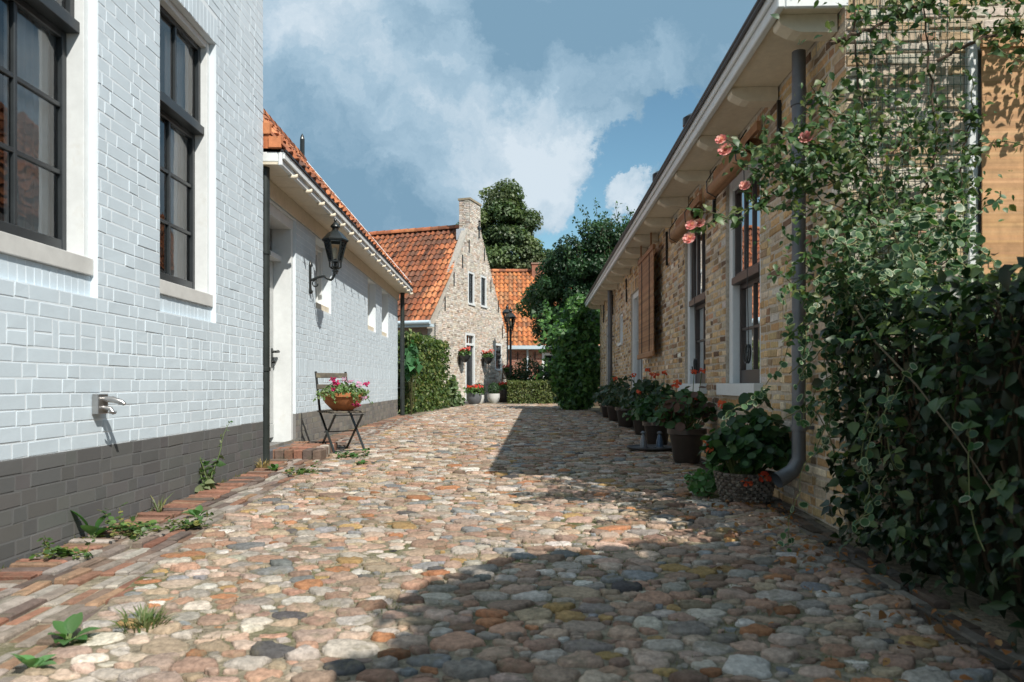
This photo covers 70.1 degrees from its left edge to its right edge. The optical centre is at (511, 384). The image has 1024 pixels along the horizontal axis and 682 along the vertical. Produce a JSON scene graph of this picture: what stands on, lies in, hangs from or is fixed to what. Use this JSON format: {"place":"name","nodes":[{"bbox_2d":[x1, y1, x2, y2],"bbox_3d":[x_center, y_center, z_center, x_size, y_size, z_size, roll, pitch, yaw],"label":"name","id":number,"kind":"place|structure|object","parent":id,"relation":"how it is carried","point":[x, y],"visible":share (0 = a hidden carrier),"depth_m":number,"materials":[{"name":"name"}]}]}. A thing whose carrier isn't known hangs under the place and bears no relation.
{"place":"outdoors","nodes":[
{"label":"outdoors","id":0,"kind":"place"},
{"bbox_2d":[0,415,417,681],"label":"pavement","id":1,"kind":"structure","parent":0,"point":[27,585],"depth_m":3.51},
{"bbox_2d":[29,536,94,559],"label":"weed","id":2,"kind":"object","parent":1,"relation":"on","point":[63,552],"visible":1,"depth_m":3.59,"materials":[{"name":"green plant"}]},
{"bbox_2d":[72,511,116,537],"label":"weed","id":3,"kind":"object","parent":1,"relation":"on","point":[90,530],"visible":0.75,"depth_m":4.00,"materials":[{"name":"green plant"}]},
{"bbox_2d":[94,502,183,540],"bbox_3d":[-2.123,0.775,4.115,0.416,0.177,0.465,0,0,-1],"label":"weed","id":4,"kind":"object","parent":1,"relation":"on","point":[134,530],"visible":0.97,"depth_m":4.09,"materials":[{"name":"green plant"}]},
{"bbox_2d":[150,492,173,511],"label":"weed","id":5,"kind":"object","parent":1,"relation":"on","point":[160,505],"visible":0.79,"depth_m":4.79,"materials":[{"name":"green plant"}]},
{"bbox_2d":[165,511,213,530],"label":"weed","id":6,"kind":"object","parent":1,"relation":"on","point":[186,523],"visible":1,"depth_m":4.30,"materials":[{"name":"green plant"}]},
{"bbox_2d":[182,505,210,517],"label":"weed","id":7,"kind":"object","parent":1,"relation":"on","point":[196,511],"visible":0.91,"depth_m":4.61,"materials":[{"name":"green plant"}]},
{"bbox_2d":[194,420,232,491],"bbox_3d":[-2.359,0.567,5.642,0.430,0.565,0.172,0,0,-34],"label":"weed","id":8,"kind":"object","parent":1,"relation":"on","point":[207,483],"visible":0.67,"depth_m":5.63,"materials":[{"name":"green plant"}]},
{"bbox_2d":[254,458,271,467],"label":"weed","id":9,"kind":"object","parent":1,"relation":"on","point":[264,465],"visible":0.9,"depth_m":6.85,"materials":[{"name":"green plant"}]},
{"bbox_2d":[268,464,278,469],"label":"weed","id":10,"kind":"object","parent":1,"relation":"on","point":[275,466],"visible":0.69,"depth_m":6.73,"materials":[{"name":"green plant"}]},
{"bbox_2d":[273,441,337,460],"bbox_3d":[-2.310,0.760,8.134,0.621,0.179,1.004,0,0,0],"label":"door step","id":11,"kind":"object","parent":1,"relation":"on","point":[313,450],"depth_m":7.71,"materials":[{"name":"red brick"}]},
{"bbox_2d":[315,371,365,453],"bbox_3d":[-1.993,0.312,8.466,0.430,0.925,0.490,0,0,-40],"label":"folding chair","id":12,"kind":"object","parent":1,"relation":"on","point":[329,375],"visible":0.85,"depth_m":8.46,"materials":[{"name":"black metal"}]},
{"bbox_2d":[313,377,373,409],"bbox_3d":[-1.918,0.105,8.389,0.673,0.385,0.701,0,0,0],"label":"flower bowl","id":13,"kind":"object","parent":12,"relation":"on","point":[337,396],"visible":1,"depth_m":8.26,"materials":[{"name":"ceramic"}]},
{"bbox_2d":[398,401,512,415],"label":"yard","id":14,"kind":"structure","parent":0,"point":[418,414],"depth_m":21.73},
{"bbox_2d":[405,340,422,414],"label":"fig plant","id":15,"kind":"object","parent":14,"relation":"on","point":[411,367],"visible":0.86,"depth_m":17.69,"materials":[{"name":"green plant"}]},
{"bbox_2d":[398,329,451,413],"bbox_3d":[-2.801,-0.289,20.913,1.474,2.334,5.732,0,0,5],"label":"hedge","id":16,"kind":"object","parent":14,"relation":"on","point":[431,386],"visible":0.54,"depth_m":20.43,"materials":[{"name":"green plant"}]},
{"bbox_2d":[368,197,506,403],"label":"gabled house","id":17,"kind":"structure","parent":14,"relation":"on","point":[452,299],"depth_m":28.98,"materials":[{"name":"tile"}]},
{"bbox_2d":[458,346,471,364],"bbox_3d":[-1.788,-1.104,27.797,0.512,0.708,0.556,0,0,-9],"label":"wall basket","id":18,"kind":"object","parent":17,"relation":"attached to","point":[464,356],"depth_m":27.68,"materials":[{"name":"black metal"}]},
{"bbox_2d":[465,332,474,399],"bbox_3d":[-2.077,-0.700,29.127,0.905,3.000,1.200,0,0,20],"label":"door","id":19,"kind":"structure","parent":17,"relation":"in","point":[469,337],"depth_m":29.17,"materials":[{"name":"white paint"}]},
{"bbox_2d":[468,271,475,305],"bbox_3d":[-1.646,-3.815,29.078,0.153,1.350,0.660,0,0,20],"label":"window","id":20,"kind":"structure","parent":17,"relation":"in","point":[471,302],"depth_m":29.24,"materials":[{"name":"white paint"}]},
{"bbox_2d":[480,275,487,307],"bbox_3d":[-1.205,-3.845,30.312,0.153,1.330,0.680,0,0,20],"label":"window","id":21,"kind":"structure","parent":17,"relation":"in","point":[484,278],"depth_m":30.51,"materials":[{"name":"white paint"}]},
{"bbox_2d":[482,349,494,365],"bbox_3d":[-0.974,-1.106,30.080,0.559,0.712,0.625,0,0,20],"label":"wall basket","id":22,"kind":"object","parent":17,"relation":"attached to","point":[487,356],"depth_m":29.96,"materials":[{"name":"black metal"}]},
{"bbox_2d":[495,343,501,370],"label":"window","id":23,"kind":"structure","parent":17,"relation":"in","point":[499,354],"depth_m":32.08,"materials":[{"name":"white paint"}]},
{"bbox_2d":[444,374,466,406],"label":"hollyhock","id":24,"kind":"object","parent":14,"relation":"on","point":[455,400],"visible":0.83,"depth_m":24.19,"materials":[{"name":"green plant"}]},
{"bbox_2d":[463,384,483,403],"bbox_3d":[-1.444,0.372,27.404,0.782,0.756,0.784,0,0,0],"label":"flower pot","id":25,"kind":"object","parent":14,"relation":"on","point":[473,395],"visible":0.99,"depth_m":27.21,"materials":[{"name":"grey ceramic"}]},
{"bbox_2d":[474,383,485,403],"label":"flower pot","id":26,"kind":"object","parent":14,"relation":"on","point":[482,400],"visible":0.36,"depth_m":28.11,"materials":[{"name":"white ceramic"}]},
{"bbox_2d":[487,382,499,402],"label":"flower pot","id":27,"kind":"object","parent":14,"relation":"on","point":[493,396],"visible":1,"depth_m":29.01,"materials":[{"name":"white ceramic"}]},
{"bbox_2d":[496,381,507,402],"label":"flower pot","id":28,"kind":"object","parent":14,"relation":"on","point":[502,392],"visible":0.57,"depth_m":29.94,"materials":[{"name":"ceramic"}]},
{"bbox_2d":[456,178,553,268],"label":"lime tree","id":29,"kind":"object","parent":14,"relation":"on","point":[508,226],"visible":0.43,"depth_m":50.59,"materials":[{"name":"green plant"}]},
{"bbox_2d":[502,304,509,363],"bbox_3d":[-0.240,-1.642,36.400,0.456,4.784,0.527,0,0,-45],"label":"street lamp","id":30,"kind":"object","parent":14,"relation":"on","point":[505,311],"visible":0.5,"depth_m":36.36,"materials":[{"name":"black metal"}]},
{"bbox_2d":[504,306,516,401],"bbox_3d":[-0.060,-1.257,30.600,0.456,4.013,0.527,0,0,-45],"label":"street lamp","id":31,"kind":"object","parent":14,"relation":"on","point":[511,316],"visible":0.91,"depth_m":30.56,"materials":[{"name":"black metal"}]},
{"bbox_2d":[505,356,550,395],"bbox_3d":[1.067,-0.220,30.417,2.734,1.960,1.303,0,0,0],"label":"rose bush","id":32,"kind":"object","parent":14,"relation":"on","point":[523,375],"visible":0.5,"depth_m":30.17,"materials":[{"name":"green plant"}]},
{"bbox_2d":[506,379,557,403],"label":"box hedge","id":33,"kind":"object","parent":14,"relation":"on","point":[532,392],"visible":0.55,"depth_m":27.78,"materials":[{"name":"green plant"}]},
{"bbox_2d":[490,263,599,378],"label":"red brick house","id":34,"kind":"structure","parent":14,"relation":"on","point":[510,285],"depth_m":39.88,"materials":[{"name":"tile"}]},
{"bbox_2d":[542,353,552,376],"bbox_3d":[2.275,-0.795,38.360,1.930,2.190,0.840,0,0,0],"label":"window","id":35,"kind":"structure","parent":34,"relation":"in","point":[548,355],"depth_m":37.98,"materials":[{"name":"white paint"}]},
{"bbox_2d":[513,197,634,405],"bbox_3d":[3.488,-3.068,27.666,7.489,7.763,3.949,0,0,10],"label":"leafy tree","id":36,"kind":"object","parent":14,"relation":"on","point":[578,266],"visible":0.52,"depth_m":26.89,"materials":[{"name":"green plant"}]},
{"bbox_2d":[501,370,508,381],"bbox_3d":[-0.006,0.075,31.508,0.788,1.371,0.910,0,0,20],"label":"plant ladder","id":37,"kind":"object","parent":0,"point":[503,373],"visible":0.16,"depth_m":31.17,"materials":[{"name":"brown wood"}]},
{"bbox_2d":[502,364,512,375],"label":"flower pot","id":38,"kind":"object","parent":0,"point":[506,369],"visible":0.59,"depth_m":31.29,"materials":[{"name":"ceramic"}]},
{"bbox_2d":[263,0,756,257],"label":"sky","id":39,"kind":"structure","parent":0,"point":[406,110],"materials":[{"name":"blue"}]},
{"bbox_2d":[0,404,1023,681],"bbox_3d":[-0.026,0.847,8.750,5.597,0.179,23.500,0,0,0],"label":"verge","id":40,"kind":"structure","parent":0,"point":[998,627],"depth_m":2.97,"materials":[{"name":"green plant"}]},
{"bbox_2d":[592,411,1023,681],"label":"kerb","id":41,"kind":"structure","parent":40,"relation":"on","point":[969,633],"depth_m":3.03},
{"bbox_2d":[592,385,610,417],"bbox_3d":[2.116,0.370,16.076,0.720,0.716,0.658,0,0,-44],"label":"geranium pot","id":42,"kind":"object","parent":41,"relation":"on","point":[604,410],"visible":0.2,"depth_m":15.99,"materials":[{"name":"ceramic"}]},
{"bbox_2d":[592,376,622,420],"bbox_3d":[2.072,0.277,14.632,0.903,0.902,0.859,0,0,0],"label":"geranium pot","id":43,"kind":"object","parent":41,"relation":"on","point":[612,413],"visible":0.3,"depth_m":14.47,"materials":[{"name":"ceramic"}]},
{"bbox_2d":[801,248,1023,653],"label":"ivy hedge","id":44,"kind":"object","parent":40,"relation":"on","point":[927,527],"visible":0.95,"depth_m":3.05,"materials":[{"name":"green plant"}]},
{"bbox_2d":[10,403,1014,681],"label":"cobblestone lane","id":45,"kind":"structure","parent":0,"point":[350,647],"depth_m":3.18,"materials":[{"name":"stone"}]},
{"bbox_2d":[12,654,56,668],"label":"weed","id":46,"kind":"object","parent":45,"relation":"on","point":[29,661],"visible":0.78,"depth_m":2.28,"materials":[{"name":"green plant"}]},
{"bbox_2d":[47,612,100,644],"bbox_3d":[-1.528,0.851,2.517,0.155,0.082,0.162,0,0,20],"label":"weed","id":47,"kind":"object","parent":45,"relation":"on","point":[70,624],"visible":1,"depth_m":2.54,"materials":[{"name":"green plant"}]},
{"bbox_2d":[109,601,179,633],"bbox_3d":[-1.355,0.846,2.666,0.238,0.082,0.261,0,0,-39],"label":"weed","id":48,"kind":"object","parent":45,"relation":"on","point":[146,616],"visible":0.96,"depth_m":2.67,"materials":[{"name":"green plant"}]},
{"bbox_2d":[281,461,319,474],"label":"weed","id":49,"kind":"object","parent":45,"relation":"on","point":[301,470],"visible":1,"depth_m":6.54,"materials":[{"name":"green plant"}]},
{"bbox_2d":[335,447,369,457],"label":"weed","id":50,"kind":"object","parent":45,"relation":"on","point":[353,454],"visible":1,"depth_m":7.81,"materials":[{"name":"green plant"}]},
{"bbox_2d":[355,460,367,463],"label":"weed","id":51,"kind":"object","parent":45,"relation":"on","point":[361,462],"visible":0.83,"depth_m":7.21,"materials":[{"name":"green plant"}]},
{"bbox_2d":[601,375,633,426],"bbox_3d":[1.962,0.289,12.609,0.905,0.885,0.780,0,0,27],"label":"geranium pot","id":52,"kind":"object","parent":45,"relation":"on","point":[622,421],"visible":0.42,"depth_m":12.53,"materials":[{"name":"ceramic"}]},
{"bbox_2d":[619,368,659,434],"bbox_3d":[1.944,0.248,10.743,0.762,0.977,0.861,0,0,0],"label":"geranium pot","id":53,"kind":"object","parent":45,"relation":"on","point":[648,386],"visible":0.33,"depth_m":10.60,"materials":[{"name":"ceramic"}]},
{"bbox_2d":[627,444,671,450],"bbox_3d":[1.620,0.741,8.550,0.550,0.030,0.550,0,0,0],"label":"plant saucer","id":54,"kind":"object","parent":45,"relation":"on","point":[650,448],"visible":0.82,"depth_m":8.39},
{"bbox_2d":[638,431,648,447],"bbox_3d":[1.530,0.644,8.500,0.124,0.202,0.121,0,0,0],"label":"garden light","id":55,"kind":"object","parent":54,"relation":"on","point":[643,442],"visible":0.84,"depth_m":8.47,"materials":[{"name":"grey metal"}]},
{"bbox_2d":[654,431,664,447],"bbox_3d":[1.720,0.644,8.500,0.124,0.202,0.121,0,0,0],"label":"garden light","id":56,"kind":"object","parent":54,"relation":"on","point":[659,442],"visible":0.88,"depth_m":8.47,"materials":[{"name":"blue metal"}]},
{"bbox_2d":[622,370,684,444],"bbox_3d":[1.759,0.291,8.971,0.780,0.928,0.911,0,0,0],"label":"geranium pot","id":57,"kind":"object","parent":45,"relation":"on","point":[643,409],"visible":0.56,"depth_m":8.85,"materials":[{"name":"ceramic"}]},
{"bbox_2d":[647,368,717,462],"bbox_3d":[1.762,0.307,7.330,0.717,0.949,0.678,0,0,29],"label":"geranium pot","id":58,"kind":"object","parent":45,"relation":"on","point":[686,441],"visible":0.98,"depth_m":7.23,"materials":[{"name":"ceramic"}]},
{"bbox_2d":[684,454,728,498],"bbox_3d":[1.456,0.651,5.345,0.389,0.382,0.282,0,0,17],"label":"trailing plant","id":59,"kind":"object","parent":45,"relation":"on","point":[695,484],"visible":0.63,"depth_m":5.29,"materials":[{"name":"green plant"}]},
{"bbox_2d":[697,391,791,502],"bbox_3d":[1.693,0.434,5.210,0.713,0.774,0.706,0,0,0],"label":"geranium pot","id":60,"kind":"object","parent":45,"relation":"on","point":[750,450],"visible":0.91,"depth_m":5.04,"materials":[{"name":"wicker"}]},
{"bbox_2d":[654,475,1021,681],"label":"fallen leaves","id":61,"kind":"object","parent":45,"relation":"on","point":[993,641],"visible":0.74,"depth_m":2.92,"materials":[{"name":"brown plant"}]},
{"bbox_2d":[720,82,1022,551],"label":"variegated creeper","id":62,"kind":"object","parent":45,"relation":"on","point":[906,249],"visible":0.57,"depth_m":3.73,"materials":[{"name":"green plant"}]},
{"bbox_2d":[588,406,599,410],"bbox_3d":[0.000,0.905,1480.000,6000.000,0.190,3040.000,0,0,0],"label":"ground","id":63,"kind":"structure","parent":0,"point":[595,408],"depth_m":24.43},
{"bbox_2d":[0,0,262,568],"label":"white house","id":64,"kind":"structure","parent":63,"relation":"on","point":[131,203],"depth_m":4.52,"materials":[{"name":"brick"}]},
{"bbox_2d":[0,0,93,275],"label":"window","id":65,"kind":"structure","parent":64,"relation":"in","point":[26,26],"depth_m":4.05,"materials":[{"name":"white paint"}]},
{"bbox_2d":[92,394,125,414],"bbox_3d":[-2.309,0.115,4.200,0.162,0.120,0.100,0,0,0],"label":"wall tap","id":66,"kind":"object","parent":64,"relation":"attached to","point":[100,403],"depth_m":4.19,"materials":[{"name":"metal"}]},
{"bbox_2d":[160,0,212,306],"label":"window","id":67,"kind":"structure","parent":64,"relation":"in","point":[176,123],"depth_m":5.82,"materials":[{"name":"white paint"}]},
{"bbox_2d":[263,108,413,463],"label":"white house","id":68,"kind":"structure","parent":63,"relation":"on","point":[345,319],"depth_m":9.44,"materials":[{"name":"brick"}]},
{"bbox_2d":[270,203,292,458],"bbox_3d":[-2.679,-0.545,8.123,0.340,2.790,1.350,0,0,-1],"label":"door","id":69,"kind":"structure","parent":68,"relation":"in","point":[281,226],"depth_m":8.57,"materials":[{"name":"white paint"}]},
{"bbox_2d":[316,245,328,312],"bbox_3d":[-2.711,-1.472,10.012,0.193,0.929,0.862,0,0,-1],"label":"window","id":70,"kind":"structure","parent":68,"relation":"in","point":[319,251],"depth_m":10.38,"materials":[{"name":"white paint"}]},
{"bbox_2d":[309,217,348,293],"bbox_3d":[-2.328,-1.634,9.248,0.508,0.969,0.289,0,0,-15],"label":"wall lantern","id":71,"kind":"object","parent":68,"relation":"attached to","point":[335,236],"depth_m":9.24,"materials":[{"name":"black metal"}]},
{"bbox_2d":[368,284,373,330],"bbox_3d":[-2.760,-1.472,13.707,0.193,0.929,0.812,0,0,-1],"label":"window","id":72,"kind":"structure","parent":68,"relation":"in","point":[369,327],"depth_m":14.05,"materials":[{"name":"white paint"}]},
{"bbox_2d":[382,294,386,336],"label":"window","id":73,"kind":"structure","parent":68,"relation":"in","point":[383,333],"depth_m":15.67,"materials":[{"name":"white paint"}]},
{"bbox_2d":[584,0,1023,533],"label":"brick house","id":74,"kind":"structure","parent":63,"relation":"on","point":[768,65],"depth_m":5.46,"materials":[{"name":"beige brick"}]},
{"bbox_2d":[532,292,600,409],"bbox_3d":[1.729,-0.931,21.207,2.350,3.568,2.590,0,0,0],"label":"bush","id":75,"kind":"object","parent":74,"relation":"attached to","point":[573,336],"visible":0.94,"depth_m":20.59,"materials":[{"name":"green plant"}]},
{"bbox_2d":[607,326,607,384],"bbox_3d":[2.485,-0.369,18.137,0.120,2.257,1.092,0,0,2],"label":"door","id":76,"kind":"structure","parent":74,"relation":"in","point":[607,326],"depth_m":18.67,"materials":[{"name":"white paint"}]},
{"bbox_2d":[617,313,622,345],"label":"window","id":77,"kind":"structure","parent":74,"relation":"in","point":[621,316],"depth_m":15.68,"materials":[{"name":"white paint"}]},
{"bbox_2d":[632,290,642,387],"bbox_3d":[2.325,-0.468,13.065,0.133,2.457,1.542,0,0,2],"label":"door","id":78,"kind":"structure","parent":74,"relation":"in","point":[636,364],"depth_m":13.74,"materials":[{"name":"white paint"}]},
{"bbox_2d":[637,233,654,383],"bbox_3d":[2.031,-1.075,11.098,0.046,2.250,1.540,0,0,2],"label":"shutter","id":79,"kind":"object","parent":74,"relation":"hanging from","point":[645,263],"visible":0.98,"depth_m":10.99,"materials":[{"name":"brown wood"}]},
{"bbox_2d":[668,194,704,372],"bbox_3d":[1.942,-1.050,8.250,0.173,1.866,1.300,0,0,2],"label":"rolled blind","id":80,"kind":"object","parent":74,"relation":"attached to","point":[678,232],"visible":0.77,"depth_m":7.98,"materials":[{"name":"brown wood"}]},
{"bbox_2d":[678,208,706,393],"bbox_3d":[2.111,-0.908,8.279,0.228,2.017,1.202,0,0,2],"label":"window","id":81,"kind":"structure","parent":74,"relation":"in","point":[697,323],"depth_m":8.52,"materials":[{"name":"white paint"}]},
{"bbox_2d":[704,121,762,363],"bbox_3d":[1.879,-1.100,6.311,0.173,1.866,1.380,0,0,2],"label":"rolled blind","id":82,"kind":"object","parent":74,"relation":"attached to","point":[717,186],"visible":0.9,"depth_m":6.01,"materials":[{"name":"brown wood"}]},
{"bbox_2d":[716,156,762,395],"bbox_3d":[2.048,-0.908,6.380,0.228,2.017,1.202,0,0,2],"label":"window","id":83,"kind":"structure","parent":74,"relation":"in","point":[743,378],"depth_m":6.59,"materials":[{"name":"white paint"}]},
{"bbox_2d":[856,0,970,325],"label":"wire trellis","id":84,"kind":"object","parent":74,"relation":"attached to","point":[915,93],"visible":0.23,"depth_m":4.14,"materials":[{"name":"grey metal"}]},
{"bbox_2d":[682,0,1023,444],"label":"climbing rose","id":85,"kind":"object","parent":84,"relation":"attached to","point":[835,150],"visible":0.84,"depth_m":3.88,"materials":[{"name":"green plant"}]},
{"bbox_2d":[964,41,980,282],"bbox_3d":[3.195,-0.900,4.239,1.142,2.150,0.135,0,0,2],"label":"window","id":86,"kind":"structure","parent":74,"relation":"in","point":[975,52],"depth_m":4.19,"materials":[{"name":"white paint"}]},
{"bbox_2d":[980,35,1023,338],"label":"shutter","id":87,"kind":"object","parent":74,"relation":"attached to","point":[1004,242],"depth_m":4.16,"materials":[{"name":"brown wood"}]}
]}

